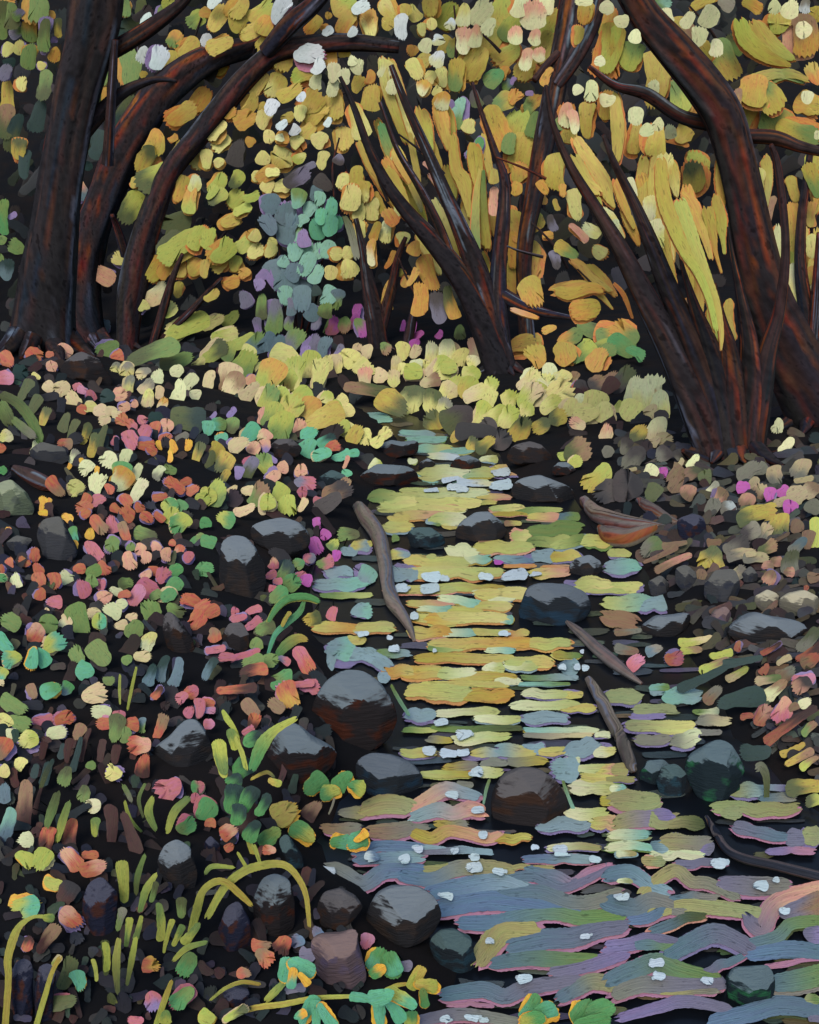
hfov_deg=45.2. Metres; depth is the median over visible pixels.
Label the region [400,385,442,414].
flowering bush
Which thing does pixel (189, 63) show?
broadleaf tree
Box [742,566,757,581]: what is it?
stone
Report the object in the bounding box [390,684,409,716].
reed stalk
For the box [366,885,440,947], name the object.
rock
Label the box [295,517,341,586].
flowering plant
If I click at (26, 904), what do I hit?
leafy plant
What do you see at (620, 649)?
leaf litter patch
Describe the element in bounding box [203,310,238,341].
shrub
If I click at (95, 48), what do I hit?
broadleaf tree
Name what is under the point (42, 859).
leafy plant
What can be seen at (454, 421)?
moss clump
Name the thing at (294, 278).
shrub
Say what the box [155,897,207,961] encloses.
grass clump
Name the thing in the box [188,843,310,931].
arching grass
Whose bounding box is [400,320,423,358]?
flowering plant
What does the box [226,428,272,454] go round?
flowering plant
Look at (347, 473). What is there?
leafy plant
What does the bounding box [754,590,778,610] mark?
stone
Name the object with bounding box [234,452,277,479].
leafy plant
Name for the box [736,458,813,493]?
leafy plant
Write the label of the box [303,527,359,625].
leafy plant
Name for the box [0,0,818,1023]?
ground
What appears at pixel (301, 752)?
rock
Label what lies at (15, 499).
stone
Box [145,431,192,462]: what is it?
flowering plant
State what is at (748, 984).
rock
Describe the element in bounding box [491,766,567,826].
rock
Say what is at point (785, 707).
flowering plant
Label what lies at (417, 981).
seedling
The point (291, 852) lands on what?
stone
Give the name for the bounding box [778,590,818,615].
stone
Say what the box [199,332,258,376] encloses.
shrub
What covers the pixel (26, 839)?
flowering plant
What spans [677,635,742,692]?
grass clump
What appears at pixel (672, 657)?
leaf litter patch
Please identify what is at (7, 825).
leafy plant
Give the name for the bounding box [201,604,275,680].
flowering plant
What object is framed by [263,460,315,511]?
flowering plant
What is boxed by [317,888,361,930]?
stone
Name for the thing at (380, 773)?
rock
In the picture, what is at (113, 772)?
flowering plant
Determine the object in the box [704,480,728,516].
leafy plant
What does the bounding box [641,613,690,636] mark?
rock
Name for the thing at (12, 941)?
reed stalk
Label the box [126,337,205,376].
shrub
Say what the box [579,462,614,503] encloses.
moss clump
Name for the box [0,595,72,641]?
leafy plant
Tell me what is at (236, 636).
stone
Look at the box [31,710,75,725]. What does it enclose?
flowering plant
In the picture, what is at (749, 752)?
grass clump
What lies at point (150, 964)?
flowering plant
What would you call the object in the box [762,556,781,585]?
flowering plant
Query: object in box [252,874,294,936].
stone
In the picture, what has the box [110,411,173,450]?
flowering plant
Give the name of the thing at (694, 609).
leaf litter
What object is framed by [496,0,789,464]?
multi stemmed tree
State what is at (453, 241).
multi stemmed tree
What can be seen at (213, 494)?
leafy plant
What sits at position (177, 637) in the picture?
stone
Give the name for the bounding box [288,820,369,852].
seedling
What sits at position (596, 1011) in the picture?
seedling
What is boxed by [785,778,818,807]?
moss clump
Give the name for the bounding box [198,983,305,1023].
leafy plant
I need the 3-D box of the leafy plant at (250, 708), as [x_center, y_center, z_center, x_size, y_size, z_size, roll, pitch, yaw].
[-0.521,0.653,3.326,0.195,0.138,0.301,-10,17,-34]
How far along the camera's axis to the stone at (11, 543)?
4.57 m
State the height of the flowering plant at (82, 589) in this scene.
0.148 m
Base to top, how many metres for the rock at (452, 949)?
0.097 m
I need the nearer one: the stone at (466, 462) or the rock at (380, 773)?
the rock at (380, 773)
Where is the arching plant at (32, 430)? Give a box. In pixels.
[0,391,43,442]
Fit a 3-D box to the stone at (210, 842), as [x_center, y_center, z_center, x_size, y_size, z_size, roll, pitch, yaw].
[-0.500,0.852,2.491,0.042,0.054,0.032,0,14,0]
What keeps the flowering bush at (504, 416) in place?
on the ground at (552, 440)
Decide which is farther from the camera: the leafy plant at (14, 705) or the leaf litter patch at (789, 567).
the leaf litter patch at (789, 567)
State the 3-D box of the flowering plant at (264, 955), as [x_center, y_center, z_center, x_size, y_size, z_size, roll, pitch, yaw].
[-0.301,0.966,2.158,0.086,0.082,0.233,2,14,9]
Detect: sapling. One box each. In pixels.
[313,137,421,349]
[768,154,818,341]
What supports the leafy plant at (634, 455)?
on the ground at (552, 440)
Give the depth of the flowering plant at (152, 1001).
1.93 m
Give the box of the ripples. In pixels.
[311,412,818,1023]
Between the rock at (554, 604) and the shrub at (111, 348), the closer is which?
the rock at (554, 604)
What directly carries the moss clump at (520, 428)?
on the ground at (552, 440)
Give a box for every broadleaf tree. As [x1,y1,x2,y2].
[0,0,190,360]
[76,0,259,347]
[116,0,399,349]
[394,0,604,340]
[588,0,818,433]
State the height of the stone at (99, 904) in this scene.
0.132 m
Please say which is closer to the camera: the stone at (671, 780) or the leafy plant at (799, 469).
the stone at (671, 780)
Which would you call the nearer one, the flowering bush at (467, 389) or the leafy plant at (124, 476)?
the leafy plant at (124, 476)
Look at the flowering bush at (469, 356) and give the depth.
13.10 m
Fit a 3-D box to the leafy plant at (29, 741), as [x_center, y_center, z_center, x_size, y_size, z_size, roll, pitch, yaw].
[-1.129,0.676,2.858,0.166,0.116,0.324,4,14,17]
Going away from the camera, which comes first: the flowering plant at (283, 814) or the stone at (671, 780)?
the flowering plant at (283, 814)
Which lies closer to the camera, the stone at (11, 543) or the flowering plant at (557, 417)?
the stone at (11, 543)
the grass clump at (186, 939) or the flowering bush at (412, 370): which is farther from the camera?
the flowering bush at (412, 370)
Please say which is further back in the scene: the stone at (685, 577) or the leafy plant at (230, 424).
the leafy plant at (230, 424)
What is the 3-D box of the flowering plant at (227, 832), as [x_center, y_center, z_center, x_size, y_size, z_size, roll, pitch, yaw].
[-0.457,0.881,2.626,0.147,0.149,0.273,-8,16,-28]
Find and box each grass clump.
[39,759,100,842]
[91,907,142,1004]
[115,853,158,912]
[118,667,136,710]
[122,783,190,833]
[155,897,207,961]
[209,980,260,1010]
[266,593,319,655]
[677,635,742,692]
[739,720,818,771]
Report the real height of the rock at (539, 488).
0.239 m
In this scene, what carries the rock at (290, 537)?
on the ground at (552, 440)
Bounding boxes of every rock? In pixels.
[61,352,112,384]
[153,719,212,766]
[219,535,265,597]
[250,518,309,557]
[267,723,336,783]
[311,929,365,988]
[312,670,396,750]
[355,753,422,795]
[360,464,417,485]
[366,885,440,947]
[430,928,475,972]
[455,512,506,541]
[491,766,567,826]
[507,441,552,465]
[511,475,574,502]
[519,583,591,625]
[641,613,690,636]
[684,740,744,801]
[726,612,806,643]
[726,965,774,1004]
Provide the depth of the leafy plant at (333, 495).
6.38 m
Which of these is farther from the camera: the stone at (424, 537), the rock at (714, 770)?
the stone at (424, 537)
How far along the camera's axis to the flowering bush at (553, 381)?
11.57 m
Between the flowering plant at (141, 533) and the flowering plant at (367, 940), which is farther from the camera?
the flowering plant at (141, 533)
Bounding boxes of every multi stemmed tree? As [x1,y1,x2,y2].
[337,55,571,374]
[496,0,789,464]
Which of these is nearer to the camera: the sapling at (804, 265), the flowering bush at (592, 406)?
the flowering bush at (592, 406)
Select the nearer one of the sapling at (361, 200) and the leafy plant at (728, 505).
the leafy plant at (728, 505)
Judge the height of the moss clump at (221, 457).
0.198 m
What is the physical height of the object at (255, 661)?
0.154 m
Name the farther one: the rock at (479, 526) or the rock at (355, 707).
the rock at (479, 526)
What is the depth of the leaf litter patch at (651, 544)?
5.34 m
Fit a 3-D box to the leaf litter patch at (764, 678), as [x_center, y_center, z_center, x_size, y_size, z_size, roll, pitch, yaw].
[1.371,0.600,3.807,0.356,0.136,0.268,-13,19,-42]
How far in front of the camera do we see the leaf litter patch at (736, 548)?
5.04 m
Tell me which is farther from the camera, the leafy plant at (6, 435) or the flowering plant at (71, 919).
the leafy plant at (6, 435)
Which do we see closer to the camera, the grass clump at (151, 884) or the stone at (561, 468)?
the grass clump at (151, 884)
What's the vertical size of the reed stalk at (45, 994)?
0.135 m
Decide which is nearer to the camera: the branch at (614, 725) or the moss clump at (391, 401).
the branch at (614, 725)
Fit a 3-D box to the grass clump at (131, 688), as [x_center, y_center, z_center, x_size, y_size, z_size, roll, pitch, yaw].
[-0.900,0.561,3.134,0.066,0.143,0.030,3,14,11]
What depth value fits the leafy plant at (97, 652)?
3.41 m
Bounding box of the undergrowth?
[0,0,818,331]
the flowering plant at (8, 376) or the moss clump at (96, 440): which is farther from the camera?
the flowering plant at (8, 376)
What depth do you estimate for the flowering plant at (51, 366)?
9.36 m
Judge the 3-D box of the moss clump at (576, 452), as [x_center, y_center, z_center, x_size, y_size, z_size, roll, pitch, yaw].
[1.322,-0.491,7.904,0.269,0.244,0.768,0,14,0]
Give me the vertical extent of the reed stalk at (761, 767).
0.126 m
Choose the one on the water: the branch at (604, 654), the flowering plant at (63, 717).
the branch at (604, 654)
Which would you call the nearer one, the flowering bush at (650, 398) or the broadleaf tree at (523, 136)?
the flowering bush at (650, 398)
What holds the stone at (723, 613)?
on the ground at (552, 440)
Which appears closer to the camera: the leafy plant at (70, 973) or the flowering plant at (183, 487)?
the leafy plant at (70, 973)
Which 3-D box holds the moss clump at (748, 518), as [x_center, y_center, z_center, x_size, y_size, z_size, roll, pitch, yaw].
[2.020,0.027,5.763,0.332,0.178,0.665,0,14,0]
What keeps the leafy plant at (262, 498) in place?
on the ground at (552, 440)
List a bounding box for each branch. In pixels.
[11,465,48,490]
[352,501,415,641]
[565,620,642,684]
[580,496,664,527]
[585,676,636,772]
[597,522,661,546]
[636,497,677,523]
[705,815,818,880]
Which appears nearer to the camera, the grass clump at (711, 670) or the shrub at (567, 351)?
the grass clump at (711, 670)
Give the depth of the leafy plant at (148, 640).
3.51 m
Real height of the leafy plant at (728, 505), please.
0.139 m
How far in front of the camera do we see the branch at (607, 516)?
6.18 m
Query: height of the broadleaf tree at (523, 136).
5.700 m
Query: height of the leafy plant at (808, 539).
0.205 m
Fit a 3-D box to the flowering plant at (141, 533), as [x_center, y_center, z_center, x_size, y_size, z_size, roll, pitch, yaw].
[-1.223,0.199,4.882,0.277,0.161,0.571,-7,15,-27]
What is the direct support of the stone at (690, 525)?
on the ground at (552, 440)
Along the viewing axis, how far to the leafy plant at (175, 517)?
5.44 m
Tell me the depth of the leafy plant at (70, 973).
1.94 m
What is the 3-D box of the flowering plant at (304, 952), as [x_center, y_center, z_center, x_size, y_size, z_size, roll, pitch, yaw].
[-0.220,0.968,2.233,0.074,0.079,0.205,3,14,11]
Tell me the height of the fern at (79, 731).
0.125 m
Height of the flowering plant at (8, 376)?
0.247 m
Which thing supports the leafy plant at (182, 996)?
on the ground at (552, 440)
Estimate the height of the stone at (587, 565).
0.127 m
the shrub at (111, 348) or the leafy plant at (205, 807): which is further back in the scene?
the shrub at (111, 348)
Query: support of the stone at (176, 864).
on the ground at (552, 440)
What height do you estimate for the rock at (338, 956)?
0.122 m
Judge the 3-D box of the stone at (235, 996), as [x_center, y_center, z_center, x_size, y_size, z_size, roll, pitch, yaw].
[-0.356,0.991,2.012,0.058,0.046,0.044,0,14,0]
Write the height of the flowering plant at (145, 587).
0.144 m
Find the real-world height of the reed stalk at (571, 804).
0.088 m
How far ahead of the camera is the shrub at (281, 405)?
9.60 m
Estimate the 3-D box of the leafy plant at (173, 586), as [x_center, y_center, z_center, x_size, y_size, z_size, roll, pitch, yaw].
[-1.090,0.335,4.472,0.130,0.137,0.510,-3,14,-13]
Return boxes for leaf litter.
[0,331,818,1023]
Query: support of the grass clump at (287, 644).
on the ground at (552, 440)
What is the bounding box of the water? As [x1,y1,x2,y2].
[309,404,818,1023]
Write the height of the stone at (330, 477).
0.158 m
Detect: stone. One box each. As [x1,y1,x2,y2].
[0,480,33,514]
[6,535,32,550]
[11,959,32,1021]
[30,442,67,461]
[34,964,55,1021]
[37,516,77,559]
[82,877,117,935]
[158,840,196,888]
[162,612,194,652]
[204,836,219,851]
[218,902,250,951]
[222,622,249,650]
[222,985,249,1007]
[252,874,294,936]
[268,439,301,457]
[279,835,302,868]
[317,470,344,485]
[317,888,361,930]
[379,440,418,457]
[407,527,444,548]
[419,458,434,467]
[450,455,480,468]
[551,462,575,475]
[569,555,601,575]
[639,759,668,783]
[648,576,668,595]
[656,764,686,795]
[675,565,696,591]
[677,514,706,539]
[704,569,739,601]
[710,607,730,621]
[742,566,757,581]
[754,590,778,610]
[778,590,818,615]
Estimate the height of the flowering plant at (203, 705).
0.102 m
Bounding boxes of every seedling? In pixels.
[249,986,416,1023]
[264,956,315,1002]
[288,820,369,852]
[303,770,365,813]
[365,946,403,978]
[384,965,440,1023]
[518,993,559,1023]
[568,998,615,1023]
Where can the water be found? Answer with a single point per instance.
(603, 676)
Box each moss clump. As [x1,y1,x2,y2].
[17,378,107,457]
[192,441,235,472]
[343,381,407,417]
[423,396,512,454]
[507,415,550,441]
[557,436,591,467]
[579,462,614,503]
[613,468,643,501]
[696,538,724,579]
[736,493,803,540]
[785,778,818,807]
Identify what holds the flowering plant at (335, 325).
on the ground at (552, 440)
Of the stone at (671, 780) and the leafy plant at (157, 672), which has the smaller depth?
the stone at (671, 780)
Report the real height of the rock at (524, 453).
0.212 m
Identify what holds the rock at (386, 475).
on the ground at (552, 440)
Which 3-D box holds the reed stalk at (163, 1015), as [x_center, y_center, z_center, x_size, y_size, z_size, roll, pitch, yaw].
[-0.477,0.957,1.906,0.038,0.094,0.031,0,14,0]
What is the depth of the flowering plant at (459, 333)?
14.47 m
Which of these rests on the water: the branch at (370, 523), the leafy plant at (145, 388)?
the branch at (370, 523)
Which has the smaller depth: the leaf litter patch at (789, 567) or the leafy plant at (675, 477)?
the leaf litter patch at (789, 567)
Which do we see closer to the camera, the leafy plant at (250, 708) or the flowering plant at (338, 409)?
the leafy plant at (250, 708)
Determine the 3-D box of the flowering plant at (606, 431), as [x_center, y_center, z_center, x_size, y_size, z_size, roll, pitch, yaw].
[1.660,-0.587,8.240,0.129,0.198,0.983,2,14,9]
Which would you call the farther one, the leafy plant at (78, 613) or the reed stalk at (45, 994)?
the leafy plant at (78, 613)
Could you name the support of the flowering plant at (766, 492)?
on the ground at (552, 440)
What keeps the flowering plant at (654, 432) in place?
on the ground at (552, 440)
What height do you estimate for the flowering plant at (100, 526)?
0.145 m
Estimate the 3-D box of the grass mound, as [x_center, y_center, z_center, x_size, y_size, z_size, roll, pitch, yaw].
[-1.905,-1.436,10.534,0.590,0.380,1.752,-2,14,-9]
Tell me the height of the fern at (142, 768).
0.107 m
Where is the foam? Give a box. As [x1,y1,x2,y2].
[324,467,789,1022]
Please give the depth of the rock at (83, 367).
8.80 m
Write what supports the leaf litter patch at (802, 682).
on the ground at (552, 440)
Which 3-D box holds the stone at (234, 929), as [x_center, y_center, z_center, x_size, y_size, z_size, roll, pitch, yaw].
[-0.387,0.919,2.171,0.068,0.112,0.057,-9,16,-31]
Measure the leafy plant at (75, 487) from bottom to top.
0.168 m
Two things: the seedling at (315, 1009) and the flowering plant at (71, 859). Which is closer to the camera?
the seedling at (315, 1009)
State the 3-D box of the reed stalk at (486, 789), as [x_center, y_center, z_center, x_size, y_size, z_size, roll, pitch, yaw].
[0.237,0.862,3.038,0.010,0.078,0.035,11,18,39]
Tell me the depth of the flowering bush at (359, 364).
13.41 m
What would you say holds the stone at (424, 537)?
in the water
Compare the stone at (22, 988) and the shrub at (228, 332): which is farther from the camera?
the shrub at (228, 332)
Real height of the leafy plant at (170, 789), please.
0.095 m
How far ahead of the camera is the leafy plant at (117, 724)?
3.00 m
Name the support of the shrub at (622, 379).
on the ground at (552, 440)
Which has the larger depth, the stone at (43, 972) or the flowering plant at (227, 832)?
the flowering plant at (227, 832)
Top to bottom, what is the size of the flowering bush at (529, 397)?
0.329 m
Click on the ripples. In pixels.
(513, 908)
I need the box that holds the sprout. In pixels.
[211,710,297,853]
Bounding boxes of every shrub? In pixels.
[86,319,123,360]
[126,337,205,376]
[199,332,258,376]
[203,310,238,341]
[239,185,345,334]
[244,327,332,357]
[253,357,306,438]
[293,385,321,420]
[511,327,597,366]
[568,365,640,398]
[577,318,645,371]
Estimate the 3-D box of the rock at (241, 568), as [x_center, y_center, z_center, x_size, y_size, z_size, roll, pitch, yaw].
[-0.790,0.284,4.659,0.214,0.326,0.165,3,14,14]
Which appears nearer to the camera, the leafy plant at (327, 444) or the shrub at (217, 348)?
the leafy plant at (327, 444)
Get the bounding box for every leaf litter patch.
[614,628,641,654]
[626,644,683,671]
[639,536,691,573]
[702,666,766,709]
[722,534,777,579]
[722,641,791,685]
[775,626,818,708]
[780,549,818,590]
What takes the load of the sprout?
on the ground at (552, 440)
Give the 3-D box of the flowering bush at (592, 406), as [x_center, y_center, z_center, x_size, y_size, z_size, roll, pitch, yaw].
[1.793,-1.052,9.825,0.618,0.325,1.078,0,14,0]
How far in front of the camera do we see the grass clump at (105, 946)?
1.91 m
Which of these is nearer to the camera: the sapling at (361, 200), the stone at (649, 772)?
the stone at (649, 772)
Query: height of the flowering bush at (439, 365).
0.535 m
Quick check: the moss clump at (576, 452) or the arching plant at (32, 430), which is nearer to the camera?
the arching plant at (32, 430)
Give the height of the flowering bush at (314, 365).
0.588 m
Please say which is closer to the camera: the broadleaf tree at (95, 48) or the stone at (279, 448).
the stone at (279, 448)
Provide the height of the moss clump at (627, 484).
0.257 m
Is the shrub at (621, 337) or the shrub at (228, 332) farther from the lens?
the shrub at (228, 332)
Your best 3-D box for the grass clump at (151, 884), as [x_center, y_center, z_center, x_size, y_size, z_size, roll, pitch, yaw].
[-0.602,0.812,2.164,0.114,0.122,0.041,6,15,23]
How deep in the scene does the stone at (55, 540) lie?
4.58 m
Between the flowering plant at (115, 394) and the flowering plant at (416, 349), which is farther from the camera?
the flowering plant at (416, 349)
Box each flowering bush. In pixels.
[269,342,332,389]
[330,343,387,382]
[380,341,424,387]
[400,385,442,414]
[419,339,459,387]
[439,374,498,403]
[451,337,480,378]
[471,388,520,428]
[500,381,546,416]
[516,343,575,414]
[558,389,621,424]
[619,373,669,420]
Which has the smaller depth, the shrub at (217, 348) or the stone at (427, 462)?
the stone at (427, 462)
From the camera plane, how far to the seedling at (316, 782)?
2.95 m
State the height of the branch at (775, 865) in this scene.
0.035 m
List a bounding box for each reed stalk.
[2,914,54,1023]
[34,956,61,1023]
[154,979,172,1023]
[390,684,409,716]
[483,779,490,803]
[562,780,574,808]
[754,762,769,797]
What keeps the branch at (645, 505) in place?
on the ground at (552, 440)
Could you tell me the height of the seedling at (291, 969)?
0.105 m
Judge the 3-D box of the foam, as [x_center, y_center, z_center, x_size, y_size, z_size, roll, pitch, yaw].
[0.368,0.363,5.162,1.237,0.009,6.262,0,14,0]
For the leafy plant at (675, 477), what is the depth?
6.68 m
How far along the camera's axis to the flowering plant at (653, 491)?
6.89 m
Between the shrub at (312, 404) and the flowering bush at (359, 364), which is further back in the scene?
the flowering bush at (359, 364)
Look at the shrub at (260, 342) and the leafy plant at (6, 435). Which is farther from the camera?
the shrub at (260, 342)
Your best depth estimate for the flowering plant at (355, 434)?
8.61 m
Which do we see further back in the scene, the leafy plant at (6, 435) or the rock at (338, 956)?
the leafy plant at (6, 435)
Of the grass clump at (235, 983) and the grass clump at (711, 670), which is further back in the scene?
the grass clump at (711, 670)
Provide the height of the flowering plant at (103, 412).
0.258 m
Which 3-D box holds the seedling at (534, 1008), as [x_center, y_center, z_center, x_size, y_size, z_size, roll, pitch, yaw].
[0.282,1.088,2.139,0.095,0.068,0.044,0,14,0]
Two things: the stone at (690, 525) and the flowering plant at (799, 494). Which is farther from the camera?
the flowering plant at (799, 494)
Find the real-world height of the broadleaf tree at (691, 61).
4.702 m
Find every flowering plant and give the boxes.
[0,350,29,384]
[0,527,62,600]
[14,757,124,785]
[16,766,100,847]
[24,343,72,379]
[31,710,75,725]
[38,496,103,560]
[42,380,121,425]
[56,880,85,932]
[58,846,106,877]
[59,560,111,598]
[75,493,134,539]
[99,386,137,411]
[109,464,199,524]
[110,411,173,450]
[118,568,161,605]
[128,991,161,1023]
[134,525,194,575]
[141,955,160,972]
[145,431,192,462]
[166,593,219,629]
[175,685,215,728]
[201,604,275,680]
[204,803,275,854]
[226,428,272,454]
[236,935,291,978]
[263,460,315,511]
[269,800,300,827]
[270,646,319,708]
[291,926,323,961]
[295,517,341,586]
[305,390,354,428]
[323,304,366,337]
[339,419,392,447]
[360,933,412,971]
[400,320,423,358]
[434,324,465,340]
[548,407,585,429]
[598,423,614,457]
[629,416,673,447]
[643,454,711,501]
[740,679,817,745]
[752,482,790,506]
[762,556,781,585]
[783,481,818,514]
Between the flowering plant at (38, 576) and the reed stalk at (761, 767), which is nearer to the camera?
the reed stalk at (761, 767)
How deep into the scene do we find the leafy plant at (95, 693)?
3.15 m
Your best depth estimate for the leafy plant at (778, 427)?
7.78 m
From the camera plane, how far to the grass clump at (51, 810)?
2.33 m
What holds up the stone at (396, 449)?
on the water
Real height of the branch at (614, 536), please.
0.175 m
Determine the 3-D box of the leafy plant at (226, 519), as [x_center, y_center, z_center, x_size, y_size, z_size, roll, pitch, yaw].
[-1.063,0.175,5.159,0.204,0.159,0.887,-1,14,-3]
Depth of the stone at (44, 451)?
6.11 m
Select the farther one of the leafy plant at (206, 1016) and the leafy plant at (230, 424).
the leafy plant at (230, 424)
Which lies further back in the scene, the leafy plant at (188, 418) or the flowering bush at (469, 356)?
the flowering bush at (469, 356)
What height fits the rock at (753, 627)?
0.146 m
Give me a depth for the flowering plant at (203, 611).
4.14 m
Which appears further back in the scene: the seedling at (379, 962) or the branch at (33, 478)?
the branch at (33, 478)
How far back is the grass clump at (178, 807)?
2.49 m
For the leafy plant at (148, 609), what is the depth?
3.97 m
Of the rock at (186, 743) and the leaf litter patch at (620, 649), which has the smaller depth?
the rock at (186, 743)
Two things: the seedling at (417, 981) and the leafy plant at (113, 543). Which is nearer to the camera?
the seedling at (417, 981)
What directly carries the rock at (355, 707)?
on the water
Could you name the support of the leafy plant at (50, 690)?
on the ground at (552, 440)
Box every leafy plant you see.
[0,429,72,474]
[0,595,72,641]
[0,631,67,679]
[0,679,32,732]
[0,724,67,777]
[0,782,16,841]
[8,892,41,918]
[15,847,61,891]
[25,660,114,699]
[45,475,92,502]
[51,954,86,1011]
[64,586,137,632]
[67,448,148,502]
[68,639,111,666]
[81,682,111,718]
[95,710,150,755]
[103,534,136,570]
[110,361,167,406]
[121,632,156,664]
[124,599,161,637]
[142,655,183,699]
[152,497,192,533]
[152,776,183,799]
[155,563,183,602]
[168,952,197,1010]
[169,373,205,433]
[175,780,217,834]
[190,511,235,576]
[195,469,230,506]
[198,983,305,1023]
[202,406,260,441]
[216,682,285,728]
[227,480,296,516]
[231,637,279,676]
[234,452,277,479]
[266,557,304,603]
[299,426,359,468]
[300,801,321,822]
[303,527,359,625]
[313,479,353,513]
[341,458,381,485]
[620,436,684,470]
[666,462,696,501]
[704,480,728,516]
[720,500,736,514]
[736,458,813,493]
[771,418,794,451]
[787,517,818,551]
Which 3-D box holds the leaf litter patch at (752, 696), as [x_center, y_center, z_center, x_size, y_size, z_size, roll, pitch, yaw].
[1.220,0.680,3.770,0.216,0.174,0.416,0,14,0]
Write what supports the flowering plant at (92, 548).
on the ground at (552, 440)
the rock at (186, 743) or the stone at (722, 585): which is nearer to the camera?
the rock at (186, 743)
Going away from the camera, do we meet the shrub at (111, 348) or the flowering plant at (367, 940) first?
the flowering plant at (367, 940)
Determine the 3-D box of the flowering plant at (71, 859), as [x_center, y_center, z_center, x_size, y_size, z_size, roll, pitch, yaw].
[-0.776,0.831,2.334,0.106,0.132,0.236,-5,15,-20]
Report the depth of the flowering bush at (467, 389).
11.61 m
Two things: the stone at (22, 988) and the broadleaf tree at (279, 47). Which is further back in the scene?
the broadleaf tree at (279, 47)
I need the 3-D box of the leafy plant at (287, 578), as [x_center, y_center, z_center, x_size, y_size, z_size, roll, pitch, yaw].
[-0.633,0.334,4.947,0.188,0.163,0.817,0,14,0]
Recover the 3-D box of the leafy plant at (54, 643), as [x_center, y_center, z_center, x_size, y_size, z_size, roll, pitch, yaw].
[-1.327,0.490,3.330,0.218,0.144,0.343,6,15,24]
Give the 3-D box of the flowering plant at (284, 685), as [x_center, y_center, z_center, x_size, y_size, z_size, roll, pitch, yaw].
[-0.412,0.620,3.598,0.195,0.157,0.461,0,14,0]
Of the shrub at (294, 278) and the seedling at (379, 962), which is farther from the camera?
the shrub at (294, 278)

